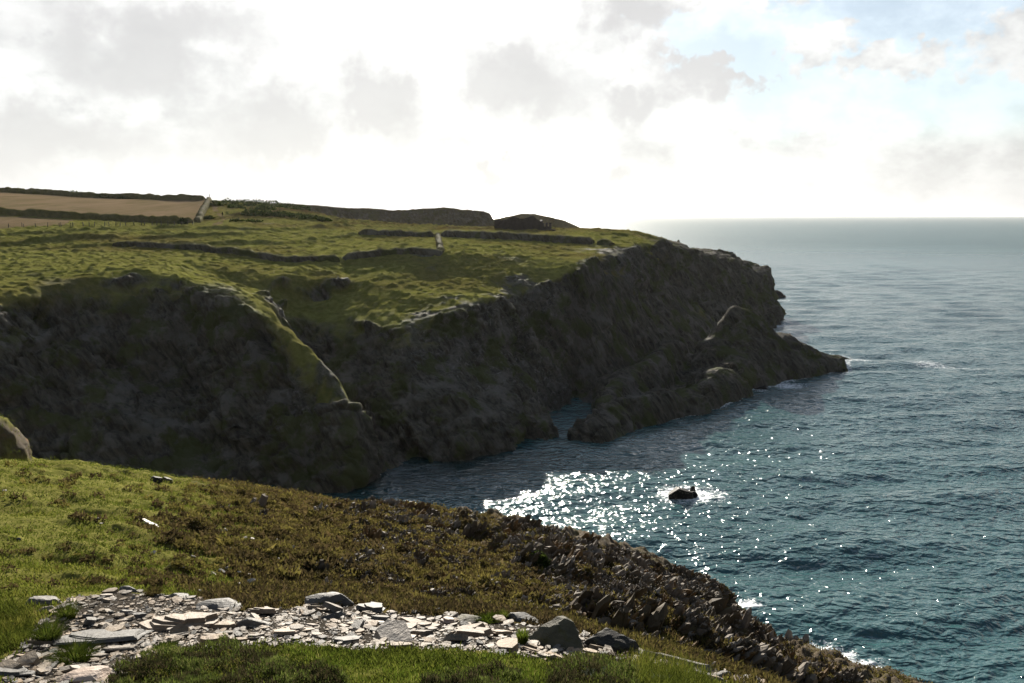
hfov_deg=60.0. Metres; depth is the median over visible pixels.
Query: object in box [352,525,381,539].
outcrop rock
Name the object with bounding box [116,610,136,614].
slate slab
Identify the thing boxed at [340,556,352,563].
outcrop rock
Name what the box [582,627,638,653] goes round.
boulder
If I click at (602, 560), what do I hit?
outcrop rock
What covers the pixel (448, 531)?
outcrop rock
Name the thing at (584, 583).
outcrop rock
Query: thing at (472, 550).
outcrop rock
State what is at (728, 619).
outcrop rock
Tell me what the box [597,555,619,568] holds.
outcrop rock
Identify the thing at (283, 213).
gorse bush
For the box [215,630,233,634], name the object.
slate fragment
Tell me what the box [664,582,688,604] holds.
outcrop rock
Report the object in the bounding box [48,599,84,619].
grass tussock
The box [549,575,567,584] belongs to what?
outcrop rock
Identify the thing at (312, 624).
slate fragment
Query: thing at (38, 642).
slate fragment
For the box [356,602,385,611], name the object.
slate slab
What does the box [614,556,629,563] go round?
outcrop rock
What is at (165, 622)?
slate slab
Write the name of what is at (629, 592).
outcrop rock
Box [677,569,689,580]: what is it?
outcrop rock
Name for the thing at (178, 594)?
boulder
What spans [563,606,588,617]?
outcrop rock
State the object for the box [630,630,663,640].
outcrop rock
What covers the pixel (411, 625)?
slate slab
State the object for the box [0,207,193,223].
hedge bank
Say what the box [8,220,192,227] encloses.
post and wire fence
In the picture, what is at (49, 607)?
boulder
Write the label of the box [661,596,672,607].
outcrop rock
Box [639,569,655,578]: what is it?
outcrop rock
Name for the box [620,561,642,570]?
outcrop rock
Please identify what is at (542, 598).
outcrop rock
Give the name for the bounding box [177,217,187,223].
gorse bush
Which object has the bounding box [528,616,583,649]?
boulder
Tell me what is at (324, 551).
heather
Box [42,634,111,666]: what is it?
grass tussock
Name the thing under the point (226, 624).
slate slab
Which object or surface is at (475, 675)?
heather mound
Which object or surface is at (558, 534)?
outcrop rock
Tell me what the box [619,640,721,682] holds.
grass clump
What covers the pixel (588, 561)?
outcrop rock
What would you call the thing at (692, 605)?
outcrop rock
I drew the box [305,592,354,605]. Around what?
boulder
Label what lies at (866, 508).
sea
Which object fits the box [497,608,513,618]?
grass tuft
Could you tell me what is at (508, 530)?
outcrop rock
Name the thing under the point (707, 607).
outcrop rock
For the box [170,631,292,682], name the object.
heather mound
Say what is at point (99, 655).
slate fragment
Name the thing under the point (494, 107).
sky
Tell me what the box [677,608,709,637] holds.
outcrop rock
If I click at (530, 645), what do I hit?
slate fragment
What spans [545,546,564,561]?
outcrop rock
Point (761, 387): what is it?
sea rock
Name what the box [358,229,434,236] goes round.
field bank
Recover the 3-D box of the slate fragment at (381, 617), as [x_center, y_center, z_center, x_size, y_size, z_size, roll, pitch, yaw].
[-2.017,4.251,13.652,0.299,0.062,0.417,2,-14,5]
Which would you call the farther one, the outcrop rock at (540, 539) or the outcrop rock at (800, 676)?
the outcrop rock at (540, 539)
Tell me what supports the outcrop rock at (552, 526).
on the slope
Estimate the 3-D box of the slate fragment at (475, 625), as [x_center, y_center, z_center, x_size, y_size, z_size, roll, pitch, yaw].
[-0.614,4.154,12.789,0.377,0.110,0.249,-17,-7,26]
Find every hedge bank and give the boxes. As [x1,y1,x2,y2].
[0,187,205,199]
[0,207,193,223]
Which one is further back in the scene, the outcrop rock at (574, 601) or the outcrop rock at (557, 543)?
the outcrop rock at (557, 543)
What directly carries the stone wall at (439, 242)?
on the headland
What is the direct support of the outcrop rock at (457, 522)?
on the slope
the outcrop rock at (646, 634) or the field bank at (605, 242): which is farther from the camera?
the field bank at (605, 242)
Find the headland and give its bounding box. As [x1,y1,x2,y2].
[0,192,850,493]
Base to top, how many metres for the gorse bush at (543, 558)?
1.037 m
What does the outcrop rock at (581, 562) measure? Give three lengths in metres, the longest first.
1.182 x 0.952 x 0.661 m
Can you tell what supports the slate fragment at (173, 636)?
on the slate shingle
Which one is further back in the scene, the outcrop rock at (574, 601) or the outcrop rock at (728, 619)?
the outcrop rock at (728, 619)
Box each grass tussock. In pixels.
[22,613,76,640]
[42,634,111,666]
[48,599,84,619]
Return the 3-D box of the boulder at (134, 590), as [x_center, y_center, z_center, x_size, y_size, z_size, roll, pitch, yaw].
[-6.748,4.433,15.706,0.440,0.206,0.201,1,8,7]
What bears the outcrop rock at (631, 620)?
on the slope
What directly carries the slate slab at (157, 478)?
on the slope
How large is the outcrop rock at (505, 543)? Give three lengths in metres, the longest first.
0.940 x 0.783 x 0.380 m
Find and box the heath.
[124,475,932,682]
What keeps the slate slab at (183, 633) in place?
on the slate shingle
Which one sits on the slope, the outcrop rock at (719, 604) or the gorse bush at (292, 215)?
the outcrop rock at (719, 604)
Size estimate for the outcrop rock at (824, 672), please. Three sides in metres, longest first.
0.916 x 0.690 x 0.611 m
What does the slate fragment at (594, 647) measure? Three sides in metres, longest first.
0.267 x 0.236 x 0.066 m
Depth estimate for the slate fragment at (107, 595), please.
14.52 m
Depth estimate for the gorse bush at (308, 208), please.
386.95 m
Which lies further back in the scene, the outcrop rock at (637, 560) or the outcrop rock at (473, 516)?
the outcrop rock at (637, 560)
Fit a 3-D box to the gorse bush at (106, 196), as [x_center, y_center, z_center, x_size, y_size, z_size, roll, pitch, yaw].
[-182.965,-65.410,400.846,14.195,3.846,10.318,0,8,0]
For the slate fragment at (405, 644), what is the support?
on the slate shingle
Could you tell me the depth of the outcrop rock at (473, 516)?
53.57 m
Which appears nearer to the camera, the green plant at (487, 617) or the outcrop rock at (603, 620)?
the green plant at (487, 617)
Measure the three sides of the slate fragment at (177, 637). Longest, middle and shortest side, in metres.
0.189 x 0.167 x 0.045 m
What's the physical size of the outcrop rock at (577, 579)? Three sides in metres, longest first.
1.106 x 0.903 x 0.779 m
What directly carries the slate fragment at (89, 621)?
on the slate shingle
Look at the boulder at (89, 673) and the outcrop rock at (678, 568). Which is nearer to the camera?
the boulder at (89, 673)
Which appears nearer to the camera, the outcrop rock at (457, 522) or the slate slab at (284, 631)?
the slate slab at (284, 631)
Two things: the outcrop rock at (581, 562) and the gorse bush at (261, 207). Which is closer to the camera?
the outcrop rock at (581, 562)
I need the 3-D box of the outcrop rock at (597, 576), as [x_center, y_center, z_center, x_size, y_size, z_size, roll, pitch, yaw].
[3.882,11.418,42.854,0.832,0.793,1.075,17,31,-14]
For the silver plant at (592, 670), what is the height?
0.147 m
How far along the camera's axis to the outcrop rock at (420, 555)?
33.85 m
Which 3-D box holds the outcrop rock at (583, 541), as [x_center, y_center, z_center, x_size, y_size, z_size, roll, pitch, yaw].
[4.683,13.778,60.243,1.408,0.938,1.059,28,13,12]
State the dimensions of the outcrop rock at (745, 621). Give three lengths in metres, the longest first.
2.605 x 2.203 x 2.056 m
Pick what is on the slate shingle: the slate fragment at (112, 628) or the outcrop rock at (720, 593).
the slate fragment at (112, 628)
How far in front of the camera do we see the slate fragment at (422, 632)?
12.48 m
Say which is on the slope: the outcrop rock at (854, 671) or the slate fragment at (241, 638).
the outcrop rock at (854, 671)
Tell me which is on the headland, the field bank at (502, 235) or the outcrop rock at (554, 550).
the field bank at (502, 235)
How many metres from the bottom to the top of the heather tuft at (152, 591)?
0.168 m
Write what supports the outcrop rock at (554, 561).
on the slope
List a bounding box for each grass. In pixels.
[0,590,48,651]
[283,639,553,682]
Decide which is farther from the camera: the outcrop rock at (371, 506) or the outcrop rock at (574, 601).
the outcrop rock at (371, 506)
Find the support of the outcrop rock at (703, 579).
on the slope
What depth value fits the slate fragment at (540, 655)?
11.49 m
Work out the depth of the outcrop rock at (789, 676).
18.43 m
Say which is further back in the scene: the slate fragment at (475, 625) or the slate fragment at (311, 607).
the slate fragment at (311, 607)
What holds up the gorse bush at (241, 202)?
on the headland
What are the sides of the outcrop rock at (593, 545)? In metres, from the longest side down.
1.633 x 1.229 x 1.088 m
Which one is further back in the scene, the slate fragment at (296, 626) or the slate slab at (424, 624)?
the slate slab at (424, 624)
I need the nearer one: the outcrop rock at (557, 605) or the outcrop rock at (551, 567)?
the outcrop rock at (557, 605)
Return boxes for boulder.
[25,595,60,605]
[39,605,54,611]
[59,665,113,682]
[119,586,136,592]
[168,593,189,596]
[196,598,241,610]
[236,618,271,626]
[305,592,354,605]
[320,611,345,618]
[457,614,480,622]
[508,612,537,622]
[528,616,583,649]
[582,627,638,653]
[717,671,731,677]
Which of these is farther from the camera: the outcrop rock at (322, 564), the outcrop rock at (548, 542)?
the outcrop rock at (548, 542)
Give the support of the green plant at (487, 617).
on the slope
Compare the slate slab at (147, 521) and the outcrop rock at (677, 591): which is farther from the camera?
the outcrop rock at (677, 591)
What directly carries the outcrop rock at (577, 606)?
on the slope
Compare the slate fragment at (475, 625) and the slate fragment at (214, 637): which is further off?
the slate fragment at (475, 625)
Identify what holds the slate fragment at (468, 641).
on the slope
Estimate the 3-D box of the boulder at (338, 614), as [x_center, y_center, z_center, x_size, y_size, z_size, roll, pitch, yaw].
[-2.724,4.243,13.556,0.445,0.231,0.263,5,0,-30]
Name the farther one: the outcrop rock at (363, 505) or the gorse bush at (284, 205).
the gorse bush at (284, 205)
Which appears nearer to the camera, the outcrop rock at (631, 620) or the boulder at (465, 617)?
the boulder at (465, 617)
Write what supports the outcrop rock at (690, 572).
on the slope
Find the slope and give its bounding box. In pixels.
[0,416,923,682]
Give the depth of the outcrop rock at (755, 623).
48.46 m
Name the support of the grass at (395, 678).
on the slope
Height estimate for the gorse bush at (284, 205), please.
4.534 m
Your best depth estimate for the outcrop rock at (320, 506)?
44.94 m
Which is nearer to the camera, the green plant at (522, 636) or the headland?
the green plant at (522, 636)
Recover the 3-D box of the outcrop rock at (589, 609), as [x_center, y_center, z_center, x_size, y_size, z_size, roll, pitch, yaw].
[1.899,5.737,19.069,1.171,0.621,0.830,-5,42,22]
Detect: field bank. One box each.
[112,240,339,262]
[342,247,442,260]
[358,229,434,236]
[441,230,594,244]
[597,239,613,245]
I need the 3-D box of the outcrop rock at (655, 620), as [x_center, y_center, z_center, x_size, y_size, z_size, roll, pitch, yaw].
[2.643,5.710,18.458,1.577,0.882,1.270,-2,31,-27]
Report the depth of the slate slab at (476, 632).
12.53 m
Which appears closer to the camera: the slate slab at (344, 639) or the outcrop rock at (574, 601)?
the slate slab at (344, 639)
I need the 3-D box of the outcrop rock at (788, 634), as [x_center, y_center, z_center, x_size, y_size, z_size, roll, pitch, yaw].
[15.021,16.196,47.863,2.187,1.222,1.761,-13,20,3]
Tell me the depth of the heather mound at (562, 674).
10.32 m
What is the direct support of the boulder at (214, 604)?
on the slate shingle
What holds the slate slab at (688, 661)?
on the slate shingle
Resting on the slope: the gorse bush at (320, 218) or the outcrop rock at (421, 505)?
the outcrop rock at (421, 505)
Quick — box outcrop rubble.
[211,496,861,682]
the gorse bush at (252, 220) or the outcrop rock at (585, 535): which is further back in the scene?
the gorse bush at (252, 220)
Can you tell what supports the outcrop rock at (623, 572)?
on the slope
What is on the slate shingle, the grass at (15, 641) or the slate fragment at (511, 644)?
the slate fragment at (511, 644)
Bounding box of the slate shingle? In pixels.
[0,587,764,682]
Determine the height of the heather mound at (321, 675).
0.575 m
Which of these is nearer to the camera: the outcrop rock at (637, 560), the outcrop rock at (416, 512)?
the outcrop rock at (416, 512)
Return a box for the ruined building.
[494,216,555,230]
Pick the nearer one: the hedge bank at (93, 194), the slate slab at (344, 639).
the slate slab at (344, 639)
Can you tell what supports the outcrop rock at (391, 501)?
on the slope
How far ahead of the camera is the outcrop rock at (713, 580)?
72.46 m
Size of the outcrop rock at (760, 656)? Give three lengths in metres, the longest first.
1.192 x 0.679 x 0.413 m
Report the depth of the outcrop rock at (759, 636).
47.51 m
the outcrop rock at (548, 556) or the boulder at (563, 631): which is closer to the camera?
the boulder at (563, 631)
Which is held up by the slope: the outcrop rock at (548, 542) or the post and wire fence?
the outcrop rock at (548, 542)
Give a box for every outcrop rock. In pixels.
[250,494,268,506]
[313,502,327,509]
[313,559,328,570]
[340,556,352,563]
[351,501,365,511]
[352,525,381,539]
[356,555,369,563]
[361,499,375,508]
[362,547,374,555]
[377,530,388,539]
[383,498,398,504]
[399,500,412,508]
[407,501,430,511]
[408,508,426,515]
[410,549,429,562]
[438,527,459,535]
[441,518,460,528]
[461,520,486,537]
[466,511,478,521]
[468,547,486,553]
[490,570,511,579]
[502,535,517,545]
[503,528,519,537]
[508,535,521,544]
[518,515,541,527]
[518,542,544,566]
[524,537,542,542]
[532,574,546,582]
[533,592,550,603]
[542,524,558,532]
[542,552,551,564]
[544,536,553,546]
[544,539,589,562]
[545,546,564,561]
[546,559,575,581]
[546,564,559,574]
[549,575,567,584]
[550,533,565,542]
[552,540,563,547]
[552,554,574,571]
[552,604,561,608]
[553,566,573,579]
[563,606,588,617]
[566,546,586,561]
[568,585,586,593]
[569,595,579,607]
[571,575,586,583]
[572,591,624,621]
[577,539,591,544]
[577,591,597,618]
[579,559,600,572]
[581,532,599,543]
[581,580,593,590]
[583,545,601,553]
[585,557,597,567]
[587,535,602,548]
[587,539,602,555]
[588,552,604,563]
[591,592,668,634]
[594,572,602,579]
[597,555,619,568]
[598,617,611,625]
[604,547,615,561]
[612,569,627,577]
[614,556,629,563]
[615,565,630,570]
[616,589,632,596]
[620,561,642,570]
[626,554,647,569]
[627,616,638,625]
[630,569,655,584]
[630,588,658,614]
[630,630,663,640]
[638,597,662,609]
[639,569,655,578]
[649,586,660,596]
[655,574,664,582]
[655,579,667,585]
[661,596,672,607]
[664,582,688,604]
[665,575,683,585]
[666,600,685,608]
[674,563,693,575]
[677,565,702,583]
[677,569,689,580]
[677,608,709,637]
[681,625,697,636]
[682,589,696,597]
[684,578,703,592]
[687,591,702,604]
[689,599,710,606]
[691,603,712,610]
[698,574,717,592]
[698,589,712,600]
[700,603,708,614]
[704,573,718,590]
[704,634,741,662]
[706,606,723,626]
[707,588,721,596]
[708,596,741,628]
[715,611,748,637]
[725,645,740,660]
[727,603,751,627]
[729,643,775,664]
[747,647,774,660]
[748,626,766,644]
[750,619,759,631]
[761,655,797,673]
[770,629,808,643]
[771,662,792,681]
[772,648,783,674]
[773,633,783,641]
[793,662,817,682]
[797,671,806,682]
[818,668,828,677]
[822,672,843,682]
[823,663,857,677]
[828,676,837,682]
[838,668,860,682]
[857,672,867,681]
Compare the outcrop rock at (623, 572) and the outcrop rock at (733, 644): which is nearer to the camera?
the outcrop rock at (733, 644)
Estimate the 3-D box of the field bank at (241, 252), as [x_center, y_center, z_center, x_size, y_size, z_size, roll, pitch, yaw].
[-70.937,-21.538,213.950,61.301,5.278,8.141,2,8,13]
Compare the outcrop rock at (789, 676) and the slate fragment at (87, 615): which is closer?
the slate fragment at (87, 615)
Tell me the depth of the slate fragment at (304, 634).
12.26 m
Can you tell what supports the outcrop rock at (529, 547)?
on the slope
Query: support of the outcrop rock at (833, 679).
on the slope
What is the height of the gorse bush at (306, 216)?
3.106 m
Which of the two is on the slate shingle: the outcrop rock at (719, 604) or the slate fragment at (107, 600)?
the slate fragment at (107, 600)
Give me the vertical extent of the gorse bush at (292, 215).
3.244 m
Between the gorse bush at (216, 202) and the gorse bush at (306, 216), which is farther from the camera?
the gorse bush at (216, 202)
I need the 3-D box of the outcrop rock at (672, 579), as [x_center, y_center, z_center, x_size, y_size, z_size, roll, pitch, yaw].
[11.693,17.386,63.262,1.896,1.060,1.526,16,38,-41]
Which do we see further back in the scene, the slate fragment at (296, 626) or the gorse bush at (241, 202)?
the gorse bush at (241, 202)
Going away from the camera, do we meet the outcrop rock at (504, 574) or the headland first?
the outcrop rock at (504, 574)
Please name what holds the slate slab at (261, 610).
on the slate shingle
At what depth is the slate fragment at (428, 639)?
12.03 m
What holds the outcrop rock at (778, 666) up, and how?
on the slope
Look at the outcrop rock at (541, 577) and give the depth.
38.26 m
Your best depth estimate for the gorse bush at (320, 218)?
316.73 m
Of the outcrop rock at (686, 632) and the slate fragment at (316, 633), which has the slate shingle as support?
the slate fragment at (316, 633)
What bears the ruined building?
on the headland
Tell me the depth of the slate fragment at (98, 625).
12.54 m
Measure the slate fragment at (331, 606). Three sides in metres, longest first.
0.356 x 0.315 x 0.093 m
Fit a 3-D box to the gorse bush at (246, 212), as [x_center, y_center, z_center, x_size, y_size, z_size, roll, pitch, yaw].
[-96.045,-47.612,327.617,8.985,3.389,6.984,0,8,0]
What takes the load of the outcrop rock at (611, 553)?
on the slope
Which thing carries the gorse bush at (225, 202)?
on the headland
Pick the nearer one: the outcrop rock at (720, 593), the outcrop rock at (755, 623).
the outcrop rock at (755, 623)
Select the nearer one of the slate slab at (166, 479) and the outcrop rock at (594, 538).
the slate slab at (166, 479)
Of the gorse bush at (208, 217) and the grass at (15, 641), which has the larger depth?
the gorse bush at (208, 217)
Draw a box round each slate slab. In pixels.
[0,666,35,675]
[52,629,153,644]
[96,644,136,650]
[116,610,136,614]
[132,612,146,618]
[138,612,219,630]
[142,518,158,526]
[150,476,162,482]
[162,477,172,482]
[167,631,189,635]
[213,621,235,627]
[243,607,275,613]
[270,629,300,634]
[280,626,314,631]
[331,636,362,643]
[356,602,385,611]
[400,617,441,628]
[406,622,416,629]
[441,616,454,623]
[456,625,492,637]
[492,629,513,633]
[521,646,538,652]
[543,652,562,658]
[579,648,598,655]
[634,650,711,670]
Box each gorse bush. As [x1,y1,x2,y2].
[93,193,113,198]
[114,195,132,198]
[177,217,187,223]
[204,215,214,218]
[210,200,223,205]
[218,198,239,204]
[227,204,245,208]
[229,217,241,221]
[232,199,255,205]
[240,208,257,215]
[242,218,262,222]
[249,199,268,206]
[249,204,276,210]
[253,210,276,216]
[265,200,283,206]
[270,210,293,216]
[276,202,297,208]
[287,212,304,217]
[292,205,310,210]
[296,214,319,218]
[314,216,331,221]
[531,550,551,567]
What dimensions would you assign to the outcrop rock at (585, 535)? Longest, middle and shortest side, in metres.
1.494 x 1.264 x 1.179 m
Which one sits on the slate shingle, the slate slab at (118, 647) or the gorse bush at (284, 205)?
the slate slab at (118, 647)
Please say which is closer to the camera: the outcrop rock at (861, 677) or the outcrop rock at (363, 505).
the outcrop rock at (861, 677)
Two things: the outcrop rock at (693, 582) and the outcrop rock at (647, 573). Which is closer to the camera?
the outcrop rock at (647, 573)
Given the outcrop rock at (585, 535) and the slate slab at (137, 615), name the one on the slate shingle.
the slate slab at (137, 615)
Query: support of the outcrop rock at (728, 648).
on the slope
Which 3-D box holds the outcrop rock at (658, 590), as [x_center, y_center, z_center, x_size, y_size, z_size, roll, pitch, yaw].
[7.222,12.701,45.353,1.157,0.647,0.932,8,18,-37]
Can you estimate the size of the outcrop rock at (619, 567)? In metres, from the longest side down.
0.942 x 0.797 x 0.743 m
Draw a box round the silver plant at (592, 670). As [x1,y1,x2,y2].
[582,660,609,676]
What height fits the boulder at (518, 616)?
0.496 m
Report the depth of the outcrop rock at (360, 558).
28.56 m
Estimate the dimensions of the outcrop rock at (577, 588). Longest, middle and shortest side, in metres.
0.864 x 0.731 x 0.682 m
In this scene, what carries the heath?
on the slope
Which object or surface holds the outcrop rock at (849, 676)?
on the slope
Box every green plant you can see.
[147,638,183,653]
[471,608,501,623]
[515,626,528,645]
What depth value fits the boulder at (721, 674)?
12.36 m
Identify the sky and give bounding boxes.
[0,0,1023,215]
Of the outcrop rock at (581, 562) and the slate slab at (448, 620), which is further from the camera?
the outcrop rock at (581, 562)
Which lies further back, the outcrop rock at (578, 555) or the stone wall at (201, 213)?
the stone wall at (201, 213)
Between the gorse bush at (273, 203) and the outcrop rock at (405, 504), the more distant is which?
the gorse bush at (273, 203)
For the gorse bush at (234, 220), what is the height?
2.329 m
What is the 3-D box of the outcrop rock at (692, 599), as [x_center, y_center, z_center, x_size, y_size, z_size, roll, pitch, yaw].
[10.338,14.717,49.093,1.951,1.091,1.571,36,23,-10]
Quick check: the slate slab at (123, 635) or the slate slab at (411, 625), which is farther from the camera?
the slate slab at (411, 625)
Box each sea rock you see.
[668,486,693,499]
[754,385,766,389]
[775,290,783,297]
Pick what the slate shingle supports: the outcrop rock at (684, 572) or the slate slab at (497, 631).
the slate slab at (497, 631)
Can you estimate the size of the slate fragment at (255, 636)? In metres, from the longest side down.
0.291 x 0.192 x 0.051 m
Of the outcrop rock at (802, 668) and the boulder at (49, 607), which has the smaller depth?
the boulder at (49, 607)
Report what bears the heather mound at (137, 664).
on the slope
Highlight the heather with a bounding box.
[0,459,860,682]
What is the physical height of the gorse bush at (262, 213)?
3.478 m
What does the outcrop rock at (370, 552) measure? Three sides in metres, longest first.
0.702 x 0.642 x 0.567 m
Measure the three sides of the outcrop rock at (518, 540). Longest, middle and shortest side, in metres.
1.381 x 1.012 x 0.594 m
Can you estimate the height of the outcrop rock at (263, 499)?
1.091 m
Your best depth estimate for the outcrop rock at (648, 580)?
46.70 m
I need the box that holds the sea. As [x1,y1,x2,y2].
[244,216,1023,682]
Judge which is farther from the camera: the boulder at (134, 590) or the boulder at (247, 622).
the boulder at (134, 590)
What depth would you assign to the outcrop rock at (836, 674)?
30.99 m
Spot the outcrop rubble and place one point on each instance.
(615, 585)
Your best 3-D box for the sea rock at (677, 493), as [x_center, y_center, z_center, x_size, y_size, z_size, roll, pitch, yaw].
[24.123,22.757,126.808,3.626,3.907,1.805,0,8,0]
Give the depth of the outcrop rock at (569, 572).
42.24 m
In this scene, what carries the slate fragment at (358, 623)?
on the slate shingle
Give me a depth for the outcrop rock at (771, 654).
18.33 m
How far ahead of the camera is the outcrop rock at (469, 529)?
50.22 m
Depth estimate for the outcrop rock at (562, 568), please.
42.16 m
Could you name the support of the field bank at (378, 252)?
on the headland
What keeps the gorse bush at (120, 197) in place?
on the hedge bank at (93, 194)
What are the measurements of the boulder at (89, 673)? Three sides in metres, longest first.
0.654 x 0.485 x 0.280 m
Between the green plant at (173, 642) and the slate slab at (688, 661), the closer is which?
the green plant at (173, 642)
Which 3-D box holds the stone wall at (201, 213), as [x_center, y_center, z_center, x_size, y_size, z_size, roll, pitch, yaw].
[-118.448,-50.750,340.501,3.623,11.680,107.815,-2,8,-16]
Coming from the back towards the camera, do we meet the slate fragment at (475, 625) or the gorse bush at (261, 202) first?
the gorse bush at (261, 202)
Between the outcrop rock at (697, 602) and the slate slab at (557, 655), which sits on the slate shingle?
the slate slab at (557, 655)
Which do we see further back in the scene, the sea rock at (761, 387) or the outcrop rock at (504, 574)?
the sea rock at (761, 387)
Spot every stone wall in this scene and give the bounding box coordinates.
[193,197,211,222]
[434,233,444,251]
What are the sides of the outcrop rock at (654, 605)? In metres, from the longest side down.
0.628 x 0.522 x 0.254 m
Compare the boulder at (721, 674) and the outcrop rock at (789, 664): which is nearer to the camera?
the boulder at (721, 674)
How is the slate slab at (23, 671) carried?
on the slate shingle
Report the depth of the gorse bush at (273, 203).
400.64 m
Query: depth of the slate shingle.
12.41 m
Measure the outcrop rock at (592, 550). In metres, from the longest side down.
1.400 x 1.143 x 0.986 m
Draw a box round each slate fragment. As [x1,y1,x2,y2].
[25,639,52,645]
[77,614,93,617]
[84,617,95,625]
[91,653,108,658]
[93,622,111,627]
[100,593,112,597]
[102,598,110,602]
[105,624,125,631]
[163,634,185,639]
[171,635,183,641]
[200,633,228,642]
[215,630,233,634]
[231,637,247,642]
[246,633,264,638]
[290,624,304,629]
[298,632,308,637]
[305,623,317,626]
[306,605,324,608]
[312,632,323,636]
[323,602,342,611]
[352,619,363,629]
[371,615,389,620]
[388,642,412,649]
[412,629,433,635]
[424,637,431,642]
[443,634,467,640]
[462,638,471,643]
[466,622,484,627]
[496,638,517,653]
[525,642,536,648]
[537,653,551,659]
[588,644,603,649]
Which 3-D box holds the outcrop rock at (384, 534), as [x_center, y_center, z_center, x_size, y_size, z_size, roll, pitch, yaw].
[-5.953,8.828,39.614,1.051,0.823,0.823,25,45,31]
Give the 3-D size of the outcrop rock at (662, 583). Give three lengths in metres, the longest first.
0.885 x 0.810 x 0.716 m
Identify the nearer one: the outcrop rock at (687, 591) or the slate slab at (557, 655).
the slate slab at (557, 655)
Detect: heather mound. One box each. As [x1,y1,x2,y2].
[103,644,201,682]
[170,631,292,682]
[260,654,351,682]
[414,658,534,682]
[542,647,643,682]
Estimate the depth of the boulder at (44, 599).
13.85 m
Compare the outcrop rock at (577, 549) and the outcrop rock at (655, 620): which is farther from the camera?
the outcrop rock at (577, 549)
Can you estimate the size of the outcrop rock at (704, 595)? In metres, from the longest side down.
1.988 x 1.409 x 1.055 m
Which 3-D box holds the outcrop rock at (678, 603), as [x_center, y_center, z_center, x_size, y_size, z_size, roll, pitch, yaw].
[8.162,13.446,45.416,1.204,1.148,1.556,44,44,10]
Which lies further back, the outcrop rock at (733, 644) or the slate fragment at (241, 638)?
the outcrop rock at (733, 644)
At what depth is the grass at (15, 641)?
12.40 m
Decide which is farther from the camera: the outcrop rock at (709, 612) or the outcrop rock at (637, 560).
the outcrop rock at (637, 560)
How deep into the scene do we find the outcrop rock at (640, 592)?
19.70 m
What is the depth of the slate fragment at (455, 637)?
12.09 m
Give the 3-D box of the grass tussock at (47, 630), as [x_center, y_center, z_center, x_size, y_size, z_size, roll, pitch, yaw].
[-6.166,3.850,11.774,0.796,0.310,0.825,0,8,0]
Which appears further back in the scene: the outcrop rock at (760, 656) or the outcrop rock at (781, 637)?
the outcrop rock at (781, 637)
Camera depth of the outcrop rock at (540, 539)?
48.70 m
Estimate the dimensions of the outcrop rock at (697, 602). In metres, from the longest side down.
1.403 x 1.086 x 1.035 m
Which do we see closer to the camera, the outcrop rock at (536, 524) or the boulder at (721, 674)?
the boulder at (721, 674)
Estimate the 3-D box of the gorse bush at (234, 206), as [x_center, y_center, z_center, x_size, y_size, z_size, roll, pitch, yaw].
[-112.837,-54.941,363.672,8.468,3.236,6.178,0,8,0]
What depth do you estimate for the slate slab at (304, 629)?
12.52 m
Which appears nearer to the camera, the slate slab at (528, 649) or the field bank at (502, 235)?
the slate slab at (528, 649)
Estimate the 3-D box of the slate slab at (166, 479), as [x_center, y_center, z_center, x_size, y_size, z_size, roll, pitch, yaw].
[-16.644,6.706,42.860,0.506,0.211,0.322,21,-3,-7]
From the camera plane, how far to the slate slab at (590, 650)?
12.16 m
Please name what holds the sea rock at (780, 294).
in the sea
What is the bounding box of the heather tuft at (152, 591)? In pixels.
[139,584,163,596]
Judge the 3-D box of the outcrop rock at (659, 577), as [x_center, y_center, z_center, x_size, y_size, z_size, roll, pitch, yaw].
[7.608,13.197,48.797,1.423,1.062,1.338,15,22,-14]
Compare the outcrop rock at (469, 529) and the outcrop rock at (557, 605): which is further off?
the outcrop rock at (469, 529)

